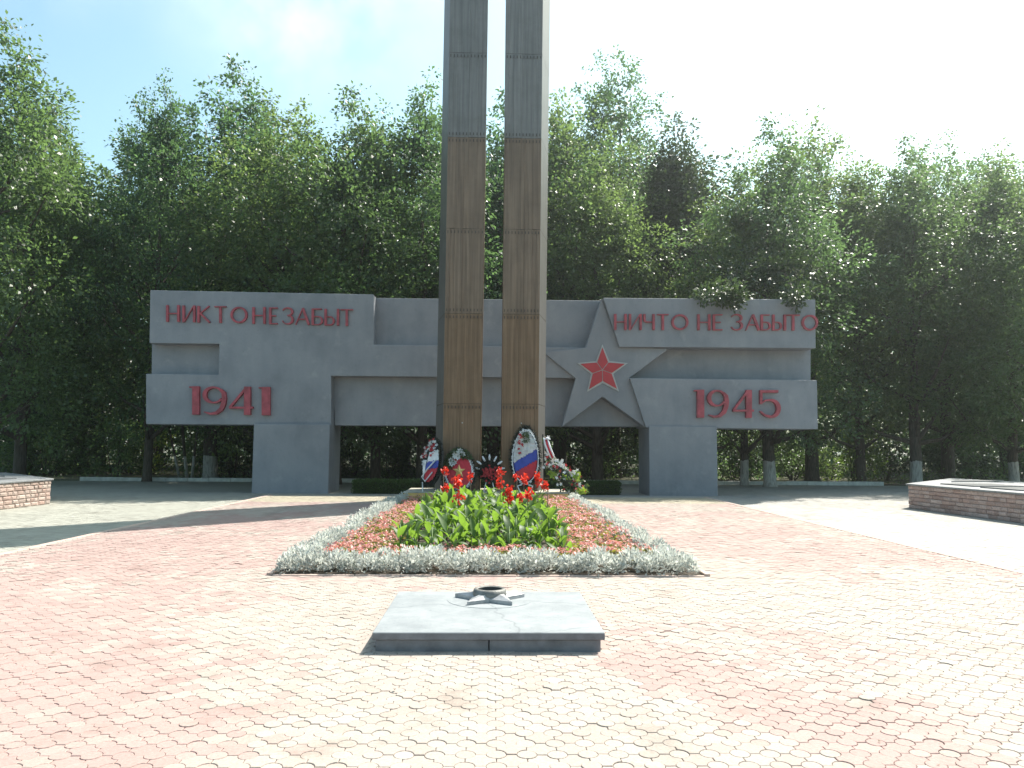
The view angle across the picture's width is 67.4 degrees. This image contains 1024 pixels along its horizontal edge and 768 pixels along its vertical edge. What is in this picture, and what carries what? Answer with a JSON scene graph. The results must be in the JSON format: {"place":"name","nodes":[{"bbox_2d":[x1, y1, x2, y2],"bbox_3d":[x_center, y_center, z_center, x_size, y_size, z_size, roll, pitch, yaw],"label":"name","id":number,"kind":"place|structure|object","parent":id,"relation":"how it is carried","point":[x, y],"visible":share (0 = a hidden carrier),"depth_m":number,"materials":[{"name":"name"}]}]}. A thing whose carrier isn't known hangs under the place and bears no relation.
{"place":"outdoors","nodes":[
{"label":"outdoors","id":0,"kind":"place"},
{"bbox_2d":[0,495,1023,767],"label":"plaza paving","id":1,"kind":"structure","parent":0,"point":[814,647],"depth_m":5.73,"materials":[{"name":"brick"}]},
{"bbox_2d":[403,488,568,502],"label":"pillar plinth","id":2,"kind":"structure","parent":1,"relation":"on","point":[418,491],"depth_m":22.04,"materials":[{"name":"concrete"}]},
{"bbox_2d":[419,436,443,491],"bbox_3d":[-2.364,2.427,22.148,0.479,1.839,1.286,3,-6,-33],"label":"slanted tricolour wreath","id":3,"kind":"object","parent":2,"relation":"on","point":[432,455],"visible":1,"depth_m":22.08,"materials":[{"name":"multicoloured plastic"}]},
{"bbox_2d":[441,447,477,491],"bbox_3d":[-1.528,2.497,22.204,0.958,1.412,0.731,-2,-5,31],"label":"red star wreath","id":4,"kind":"object","parent":2,"relation":"on","point":[457,461],"visible":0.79,"depth_m":22.20,"materials":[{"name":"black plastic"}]},
{"bbox_2d":[435,0,487,490],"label":"bronze pillar","id":5,"kind":"structure","parent":2,"relation":"on","point":[461,294],"depth_m":23.26,"materials":[{"name":"brown metal"}]},
{"bbox_2d":[475,454,504,490],"bbox_3d":[-0.663,2.607,22.503,0.709,1.079,0.627,5,-6,-43],"label":"fan spray","id":6,"kind":"object","parent":2,"relation":"on","point":[488,468],"visible":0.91,"depth_m":22.51,"materials":[{"name":"black plastic"}]},
{"bbox_2d":[501,0,549,490],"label":"bronze pillar","id":7,"kind":"structure","parent":2,"relation":"on","point":[526,127],"depth_m":23.33,"materials":[{"name":"brown metal"}]},
{"bbox_2d":[508,424,542,491],"bbox_3d":[0.400,2.139,22.391,0.932,1.998,0.700,-3,-6,36],"label":"tricolour wreath","id":8,"kind":"object","parent":2,"relation":"on","point":[525,452],"visible":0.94,"depth_m":22.37,"materials":[{"name":"multicoloured plastic"}]},
{"bbox_2d":[542,434,589,494],"bbox_3d":[1.554,2.357,22.368,1.424,1.770,0.604,1,-5,-1],"label":"flower basket","id":9,"kind":"object","parent":2,"relation":"on","point":[569,480],"visible":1,"depth_m":22.19,"materials":[{"name":"multicoloured plant"}]},
{"bbox_2d":[372,585,604,651],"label":"eternal flame slab","id":10,"kind":"structure","parent":1,"relation":"on","point":[497,618],"depth_m":6.31,"materials":[{"name":"stone"}]},
{"bbox_2d":[275,505,701,575],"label":"soil","id":11,"kind":"structure","parent":1,"relation":"on","point":[436,571],"depth_m":9.85,"materials":[{"name":"soil"}]},
{"bbox_2d":[387,519,416,551],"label":"canna plant","id":12,"kind":"object","parent":11,"relation":"on","point":[403,529],"visible":0.79,"depth_m":10.97,"materials":[{"name":"green plant"}]},
{"bbox_2d":[419,521,442,546],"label":"canna plant","id":13,"kind":"object","parent":11,"relation":"on","point":[431,529],"visible":0.73,"depth_m":10.83,"materials":[{"name":"green plant"}]},
{"bbox_2d":[423,507,451,544],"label":"canna plant","id":14,"kind":"object","parent":11,"relation":"on","point":[438,540],"visible":0.59,"depth_m":11.37,"materials":[{"name":"green plant"}]},
{"bbox_2d":[435,511,467,550],"bbox_3d":[-0.853,2.135,10.805,0.469,0.665,0.520,1,-5,-1],"label":"canna plant","id":15,"kind":"object","parent":11,"relation":"on","point":[454,535],"visible":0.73,"depth_m":10.80,"materials":[{"name":"green plant"}]},
{"bbox_2d":[451,474,465,525],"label":"canna plant","id":16,"kind":"object","parent":11,"relation":"on","point":[457,503],"visible":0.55,"depth_m":13.86,"materials":[{"name":"red plant"}]},
{"bbox_2d":[447,512,473,550],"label":"canna plant","id":17,"kind":"object","parent":11,"relation":"on","point":[462,519],"visible":0.69,"depth_m":11.31,"materials":[{"name":"green plant"}]},
{"bbox_2d":[458,516,488,547],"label":"canna plant","id":18,"kind":"object","parent":11,"relation":"on","point":[474,527],"visible":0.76,"depth_m":10.93,"materials":[{"name":"green plant"}]},
{"bbox_2d":[458,504,491,547],"bbox_3d":[-0.588,2.172,11.662,0.502,0.734,0.725,0,-5,9],"label":"canna plant","id":19,"kind":"object","parent":11,"relation":"on","point":[478,515],"visible":0.52,"depth_m":11.60,"materials":[{"name":"green plant"}]},
{"bbox_2d":[469,519,500,546],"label":"canna plant","id":20,"kind":"object","parent":11,"relation":"on","point":[484,528],"visible":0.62,"depth_m":10.91,"materials":[{"name":"green plant"}]},
{"bbox_2d":[273,492,700,576],"bbox_3d":[-0.492,2.707,15.649,5.493,0.425,12.499,1,-5,-1],"label":"dusty miller border","id":21,"kind":"object","parent":11,"relation":"on","point":[312,553],"visible":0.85,"depth_m":9.74,"materials":[{"name":"plant"}]},
{"bbox_2d":[476,507,506,550],"bbox_3d":[-0.297,2.197,11.619,0.499,0.682,0.409,-1,-5,12],"label":"canna plant","id":22,"kind":"object","parent":11,"relation":"on","point":[494,520],"visible":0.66,"depth_m":11.54,"materials":[{"name":"green plant"}]},
{"bbox_2d":[324,494,659,564],"bbox_3d":[-0.420,2.745,15.871,4.668,0.290,11.803,1,-5,-1],"label":"begonia","id":23,"kind":"object","parent":11,"relation":"on","point":[386,534],"depth_m":12.44,"materials":[{"name":"plant"}]},
{"bbox_2d":[487,466,512,533],"bbox_3d":[-0.225,2.120,14.044,0.551,1.229,0.319,0,-5,9],"label":"canna plant","id":24,"kind":"object","parent":11,"relation":"on","point":[500,486],"visible":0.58,"depth_m":14.08,"materials":[{"name":"red plant"}]},
{"bbox_2d":[491,514,524,551],"bbox_3d":[-0.043,2.169,10.860,0.522,0.616,0.429,1,-5,-1],"label":"canna plant","id":25,"kind":"object","parent":11,"relation":"on","point":[507,523],"visible":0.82,"depth_m":10.88,"materials":[{"name":"green plant"}]},
{"bbox_2d":[502,484,521,544],"bbox_3d":[0.000,2.054,11.891,0.327,1.013,0.433,0,-5,7],"label":"canna plant","id":26,"kind":"object","parent":11,"relation":"on","point":[510,498],"visible":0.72,"depth_m":11.88,"materials":[{"name":"red plant"}]},
{"bbox_2d":[500,505,534,547],"bbox_3d":[0.109,2.157,11.465,0.402,0.741,0.412,5,-6,-44],"label":"canna plant","id":27,"kind":"object","parent":11,"relation":"on","point":[516,521],"visible":0.64,"depth_m":11.47,"materials":[{"name":"green plant"}]},
{"bbox_2d":[516,509,536,550],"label":"canna plant","id":28,"kind":"object","parent":11,"relation":"on","point":[524,530],"visible":0.77,"depth_m":10.97,"materials":[{"name":"green plant"}]},
{"bbox_2d":[533,508,560,550],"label":"canna plant","id":29,"kind":"object","parent":11,"relation":"on","point":[547,525],"visible":0.81,"depth_m":11.41,"materials":[{"name":"green plant"}]},
{"bbox_2d":[546,523,573,552],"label":"canna plant","id":30,"kind":"object","parent":11,"relation":"on","point":[563,533],"visible":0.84,"depth_m":10.81,"materials":[{"name":"green plant"}]},
{"bbox_2d":[267,542,709,577],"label":"flower bed kerb","id":31,"kind":"structure","parent":1,"relation":"on","point":[272,572],"depth_m":9.48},
{"bbox_2d":[0,481,1023,571],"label":"paving","id":32,"kind":"structure","parent":0,"point":[74,509],"depth_m":20.57,"materials":[{"name":"concrete"}]},
{"bbox_2d":[0,472,53,509],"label":"brick platform","id":33,"kind":"structure","parent":32,"relation":"on","point":[18,490],"depth_m":20.97,"materials":[{"name":"brick"}]},
{"bbox_2d":[0,495,270,554],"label":"plaza kerb","id":34,"kind":"structure","parent":32,"relation":"on","point":[39,545],"depth_m":14.13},
{"bbox_2d":[146,290,817,496],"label":"memorial wall","id":35,"kind":"structure","parent":32,"relation":"on","point":[297,381],"depth_m":28.17,"materials":[{"name":"grey paint"}]},
{"bbox_2d":[351,477,622,494],"bbox_3d":[-0.906,3.713,28.030,9.799,0.614,1.118,1,-5,-1],"label":"clipped hedge","id":36,"kind":"object","parent":32,"relation":"on","point":[400,485],"visible":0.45,"depth_m":27.64,"materials":[{"name":"green plant"}]},
{"bbox_2d":[703,497,1023,573],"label":"plaza kerb","id":37,"kind":"structure","parent":32,"relation":"on","point":[971,560],"depth_m":13.18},
{"bbox_2d":[906,478,1023,523],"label":"brick platform","id":38,"kind":"structure","parent":32,"relation":"on","point":[1002,500],"depth_m":20.44,"materials":[{"name":"brick"}]},
{"bbox_2d":[0,447,1023,485],"bbox_3d":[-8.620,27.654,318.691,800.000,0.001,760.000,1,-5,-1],"label":"ground","id":39,"kind":"structure","parent":0,"point":[75,477],"depth_m":45.75,"materials":[{"name":"plant"}]},
{"bbox_2d":[0,415,64,474],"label":"shrub","id":40,"kind":"object","parent":39,"relation":"on","point":[12,456],"visible":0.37,"depth_m":41.95,"materials":[{"name":"green plant"}]},
{"bbox_2d":[1,400,81,475],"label":"shrub","id":41,"kind":"object","parent":39,"relation":"on","point":[44,421],"visible":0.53,"depth_m":41.95,"materials":[{"name":"green plant"}]},
{"bbox_2d":[0,215,144,472],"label":"broadleaf tree","id":42,"kind":"object","parent":39,"relation":"on","point":[88,401],"visible":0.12,"depth_m":46.02,"materials":[{"name":"green plant"}]},
{"bbox_2d":[0,10,146,453],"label":"broadleaf tree","id":43,"kind":"object","parent":39,"relation":"on","point":[21,117],"visible":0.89,"depth_m":31.82,"materials":[{"name":"green plant"}]},
{"bbox_2d":[0,91,148,474],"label":"broadleaf tree","id":44,"kind":"object","parent":39,"relation":"on","point":[20,460],"visible":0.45,"depth_m":34.15,"materials":[{"name":"green plant"}]},
{"bbox_2d":[0,113,171,471],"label":"broadleaf tree","id":45,"kind":"object","parent":39,"relation":"on","point":[91,198],"visible":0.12,"depth_m":46.98,"materials":[{"name":"green plant"}]},
{"bbox_2d":[1,191,171,467],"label":"broadleaf tree","id":46,"kind":"object","parent":39,"relation":"on","point":[102,428],"visible":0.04,"depth_m":51.54,"materials":[{"name":"green plant"}]},
{"bbox_2d":[67,411,154,475],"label":"shrub","id":47,"kind":"object","parent":39,"relation":"on","point":[126,456],"visible":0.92,"depth_m":42.24,"materials":[{"name":"green plant"}]},
{"bbox_2d":[84,410,164,474],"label":"shrub","id":48,"kind":"object","parent":39,"relation":"on","point":[131,469],"visible":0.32,"depth_m":44.66,"materials":[{"name":"green plant"}]},
{"bbox_2d":[4,108,276,470],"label":"broadleaf tree","id":49,"kind":"object","parent":39,"relation":"on","point":[116,181],"visible":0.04,"depth_m":50.59,"materials":[{"name":"green plant"}]},
{"bbox_2d":[51,67,244,481],"bbox_3d":[-16.501,-5.294,36.245,8.514,20.125,8.855,1,-5,-1],"label":"broadleaf tree","id":50,"kind":"object","parent":39,"relation":"on","point":[152,123],"visible":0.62,"depth_m":35.06,"materials":[{"name":"green plant"}]},
{"bbox_2d":[126,429,177,473],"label":"shrub","id":51,"kind":"object","parent":39,"relation":"on","point":[155,456],"visible":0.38,"depth_m":45.18,"materials":[{"name":"green plant"}]},
{"bbox_2d":[108,425,201,468],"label":"shrub","id":52,"kind":"object","parent":39,"relation":"on","point":[170,451],"visible":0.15,"depth_m":55.60,"materials":[{"name":"green plant"}]},
{"bbox_2d":[181,425,188,477],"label":"sapling","id":53,"kind":"object","parent":39,"relation":"on","point":[184,452],"visible":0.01,"depth_m":37.59,"materials":[{"name":"brown plant"}]},
{"bbox_2d":[57,52,336,477],"bbox_3d":[-14.612,-6.205,39.150,13.794,22.492,12.894,4,-6,-40],"label":"broadleaf tree","id":54,"kind":"object","parent":39,"relation":"on","point":[210,463],"visible":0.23,"depth_m":37.27,"materials":[{"name":"green plant"}]},
{"bbox_2d":[160,427,240,477],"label":"shrub","id":55,"kind":"object","parent":39,"relation":"on","point":[190,454],"visible":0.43,"depth_m":41.54,"materials":[{"name":"green plant"}]},
{"bbox_2d":[195,426,253,477],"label":"shrub","id":56,"kind":"object","parent":39,"relation":"on","point":[240,438],"visible":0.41,"depth_m":41.16,"materials":[{"name":"green plant"}]},
{"bbox_2d":[219,432,252,474],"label":"shrub","id":57,"kind":"object","parent":39,"relation":"on","point":[247,458],"visible":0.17,"depth_m":44.90,"materials":[{"name":"green plant"}]},
{"bbox_2d":[80,477,397,481],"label":"roadside kerb","id":58,"kind":"structure","parent":39,"relation":"on","point":[158,479],"depth_m":36.04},
{"bbox_2d":[117,101,389,446],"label":"broadleaf tree","id":59,"kind":"object","parent":39,"relation":"on","point":[185,429],"visible":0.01,"depth_m":45.47,"materials":[{"name":"green plant"}]},
{"bbox_2d":[125,88,400,461],"bbox_3d":[-10.687,-4.613,36.462,11.279,18.872,12.454,-1,-5,13],"label":"broadleaf tree","id":60,"kind":"object","parent":39,"relation":"on","point":[252,157],"visible":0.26,"depth_m":33.95,"materials":[{"name":"green plant"}]},
{"bbox_2d":[214,80,438,484],"bbox_3d":[-7.655,-4.667,34.495,11.464,18.694,10.716,0,-5,9],"label":"broadleaf tree","id":61,"kind":"object","parent":39,"relation":"on","point":[360,131],"visible":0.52,"depth_m":33.03,"materials":[{"name":"green plant"}]},
{"bbox_2d":[341,440,363,476],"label":"shrub","id":62,"kind":"object","parent":39,"relation":"on","point":[344,469],"visible":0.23,"depth_m":44.17,"materials":[{"name":"green plant"}]},
{"bbox_2d":[281,98,440,478],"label":"broadleaf tree","id":63,"kind":"object","parent":39,"relation":"on","point":[375,468],"visible":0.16,"depth_m":34.66,"materials":[{"name":"green plant"}]},
{"bbox_2d":[341,431,386,475],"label":"shrub","id":64,"kind":"object","parent":39,"relation":"on","point":[359,450],"visible":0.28,"depth_m":45.55,"materials":[{"name":"green plant"}]},
{"bbox_2d":[350,429,414,477],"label":"shrub","id":65,"kind":"object","parent":39,"relation":"on","point":[396,456],"visible":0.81,"depth_m":41.83,"materials":[{"name":"green plant"}]},
{"bbox_2d":[356,426,417,477],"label":"shrub","id":66,"kind":"object","parent":39,"relation":"on","point":[414,461],"visible":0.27,"depth_m":43.70,"materials":[{"name":"green plant"}]},
{"bbox_2d":[306,66,549,479],"bbox_3d":[-4.243,-5.180,35.627,11.419,19.974,11.877,3,-6,-33],"label":"broadleaf tree","id":67,"kind":"object","parent":39,"relation":"on","point":[419,146],"visible":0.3,"depth_m":34.35,"materials":[{"name":"green plant"}]},
{"bbox_2d":[392,86,611,479],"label":"broadleaf tree","id":68,"kind":"object","parent":39,"relation":"on","point":[497,168],"visible":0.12,"depth_m":40.06,"materials":[{"name":"green plant"}]},
{"bbox_2d":[0,346,1023,466],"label":"wood","id":69,"kind":"object","parent":39,"relation":"on","point":[841,451],"visible":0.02,"depth_m":79.76,"materials":[{"name":"green plant"}]},
{"bbox_2d":[1,459,1022,483],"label":"undergrowth","id":70,"kind":"object","parent":39,"relation":"on","point":[847,475],"visible":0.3,"depth_m":39.27,"materials":[{"name":"green plant"}]},
{"bbox_2d":[415,159,609,449],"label":"broadleaf tree","id":71,"kind":"object","parent":39,"relation":"on","point":[501,294],"depth_m":42.33,"materials":[{"name":"green plant"}]},
{"bbox_2d":[430,86,697,478],"bbox_3d":[2.784,-5.762,41.342,14.664,22.221,13.281,-3,-6,37],"label":"broadleaf tree","id":72,"kind":"object","parent":39,"relation":"on","point":[556,148],"visible":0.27,"depth_m":39.54,"materials":[{"name":"green plant"}]},
{"bbox_2d":[567,432,624,477],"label":"shrub","id":73,"kind":"object","parent":39,"relation":"on","point":[591,459],"visible":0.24,"depth_m":44.67,"materials":[{"name":"green plant"}]},
{"bbox_2d":[566,427,630,478],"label":"shrub","id":74,"kind":"object","parent":39,"relation":"on","point":[586,458],"visible":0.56,"depth_m":42.78,"materials":[{"name":"green plant"}]},
{"bbox_2d":[545,157,691,479],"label":"broadleaf tree","id":75,"kind":"object","parent":39,"relation":"on","point":[596,445],"visible":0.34,"depth_m":37.13,"materials":[{"name":"green plant"}]},
{"bbox_2d":[604,429,638,476],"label":"shrub","id":76,"kind":"object","parent":39,"relation":"on","point":[634,468],"visible":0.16,"depth_m":46.53,"materials":[{"name":"green plant"}]},
{"bbox_2d":[552,121,696,473],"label":"broadleaf tree","id":77,"kind":"object","parent":39,"relation":"on","point":[603,430],"visible":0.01,"depth_m":52.13,"materials":[{"name":"green plant"}]},
{"bbox_2d":[547,44,715,477],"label":"broadleaf tree","id":78,"kind":"object","parent":39,"relation":"on","point":[606,96],"visible":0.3,"depth_m":45.60,"materials":[{"name":"green plant"}]},
{"bbox_2d":[570,127,722,448],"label":"broadleaf tree","id":79,"kind":"object","parent":39,"relation":"on","point":[654,144],"visible":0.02,"depth_m":63.00,"materials":[{"name":"green plant"}]},
{"bbox_2d":[582,111,794,468],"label":"broadleaf tree","id":80,"kind":"object","parent":39,"relation":"on","point":[676,182],"visible":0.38,"depth_m":41.34,"materials":[{"name":"green plant"}]},
{"bbox_2d":[589,480,883,485],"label":"roadside kerb","id":81,"kind":"structure","parent":39,"relation":"on","point":[811,483],"depth_m":37.03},
{"bbox_2d":[717,429,762,479],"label":"shrub","id":82,"kind":"object","parent":39,"relation":"on","point":[734,471],"visible":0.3,"depth_m":43.31,"materials":[{"name":"green plant"}]},
{"bbox_2d":[717,431,776,479],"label":"shrub","id":83,"kind":"object","parent":39,"relation":"on","point":[758,467],"visible":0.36,"depth_m":43.21,"materials":[{"name":"green plant"}]},
{"bbox_2d":[662,170,838,485],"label":"broadleaf tree","id":84,"kind":"object","parent":39,"relation":"on","point":[744,449],"visible":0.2,"depth_m":35.84,"materials":[{"name":"green plant"}]},
{"bbox_2d":[662,111,898,486],"bbox_3d":[11.737,-4.056,34.263,10.957,17.701,13.468,1,-5,-3],"label":"broadleaf tree","id":85,"kind":"object","parent":39,"relation":"on","point":[740,279],"visible":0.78,"depth_m":33.42,"materials":[{"name":"green plant"}]},
{"bbox_2d":[760,440,831,479],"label":"shrub","id":86,"kind":"object","parent":39,"relation":"on","point":[783,466],"visible":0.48,"depth_m":43.17,"materials":[{"name":"green plant"}]},
{"bbox_2d":[701,103,959,480],"bbox_3d":[15.497,-4.751,41.158,13.410,20.321,12.145,0,-5,9],"label":"broadleaf tree","id":87,"kind":"object","parent":39,"relation":"on","point":[811,469],"visible":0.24,"depth_m":39.01,"materials":[{"name":"green plant"}]},
{"bbox_2d":[793,434,875,480],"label":"shrub","id":88,"kind":"object","parent":39,"relation":"on","point":[823,460],"visible":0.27,"depth_m":43.98,"materials":[{"name":"green plant"}]},
{"bbox_2d":[821,427,891,480],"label":"shrub","id":89,"kind":"object","parent":39,"relation":"on","point":[849,461],"visible":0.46,"depth_m":42.17,"materials":[{"name":"green plant"}]},
{"bbox_2d":[773,144,972,481],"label":"broadleaf tree","id":90,"kind":"object","parent":39,"relation":"on","point":[861,447],"visible":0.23,"depth_m":38.41,"materials":[{"name":"green plant"}]},
{"bbox_2d":[812,165,937,461],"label":"broadleaf tree","id":91,"kind":"object","parent":39,"relation":"on","point":[848,174],"visible":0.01,"depth_m":65.52,"materials":[{"name":"green plant"}]},
{"bbox_2d":[844,419,925,480],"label":"shrub","id":92,"kind":"object","parent":39,"relation":"on","point":[892,462],"visible":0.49,"depth_m":43.96,"materials":[{"name":"green plant"}]},
{"bbox_2d":[815,131,1023,482],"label":"broadleaf tree","id":93,"kind":"object","parent":39,"relation":"on","point":[915,441],"visible":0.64,"depth_m":36.78,"materials":[{"name":"green plant"}]},
{"bbox_2d":[825,128,1023,478],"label":"broadleaf tree","id":94,"kind":"object","parent":39,"relation":"on","point":[947,463],"visible":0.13,"depth_m":41.07,"materials":[{"name":"green plant"}]},
{"bbox_2d":[903,422,981,479],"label":"shrub","id":95,"kind":"object","parent":39,"relation":"on","point":[956,466],"visible":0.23,"depth_m":43.94,"materials":[{"name":"green plant"}]},
{"bbox_2d":[921,434,979,479],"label":"shrub","id":96,"kind":"object","parent":39,"relation":"on","point":[933,451],"visible":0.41,"depth_m":44.07,"materials":[{"name":"green plant"}]},
{"bbox_2d":[883,148,1023,473],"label":"broadleaf tree","id":97,"kind":"object","parent":39,"relation":"on","point":[986,159],"visible":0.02,"depth_m":56.93,"materials":[{"name":"green plant"}]},
{"bbox_2d":[901,137,1023,481],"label":"broadleaf tree","id":98,"kind":"object","parent":39,"relation":"on","point":[1011,448],"visible":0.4,"depth_m":37.41,"materials":[{"name":"green plant"}]},
{"bbox_2d":[906,143,1023,478],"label":"broadleaf tree","id":99,"kind":"object","parent":39,"relation":"on","point":[976,181],"visible":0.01,"depth_m":49.99,"materials":[{"name":"green plant"}]},
{"bbox_2d":[940,426,1005,479],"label":"shrub","id":100,"kind":"object","parent":39,"relation":"on","point":[980,466],"visible":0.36,"depth_m":43.95,"materials":[{"name":"green plant"}]},
{"bbox_2d":[955,434,1007,475],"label":"shrub","id":101,"kind":"object","parent":39,"relation":"on","point":[983,462],"visible":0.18,"depth_m":53.25,"materials":[{"name":"green plant"}]},
{"bbox_2d":[948,158,1023,443],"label":"broadleaf tree","id":102,"kind":"object","parent":39,"relation":"on","point":[1018,294],"visible":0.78,"depth_m":34.17,"materials":[{"name":"green plant"}]},
{"bbox_2d":[969,419,1023,480],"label":"shrub","id":103,"kind":"object","parent":39,"relation":"on","point":[1019,438],"visible":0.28,"depth_m":45.50,"materials":[{"name":"green plant"}]},
{"bbox_2d":[983,426,1023,479],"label":"shrub","id":104,"kind":"object","parent":39,"relation":"on","point":[1021,467],"visible":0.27,"depth_m":46.09,"materials":[{"name":"green plant"}]},
{"bbox_2d":[0,0,1023,451],"label":"sky","id":105,"kind":"structure","parent":0,"point":[881,70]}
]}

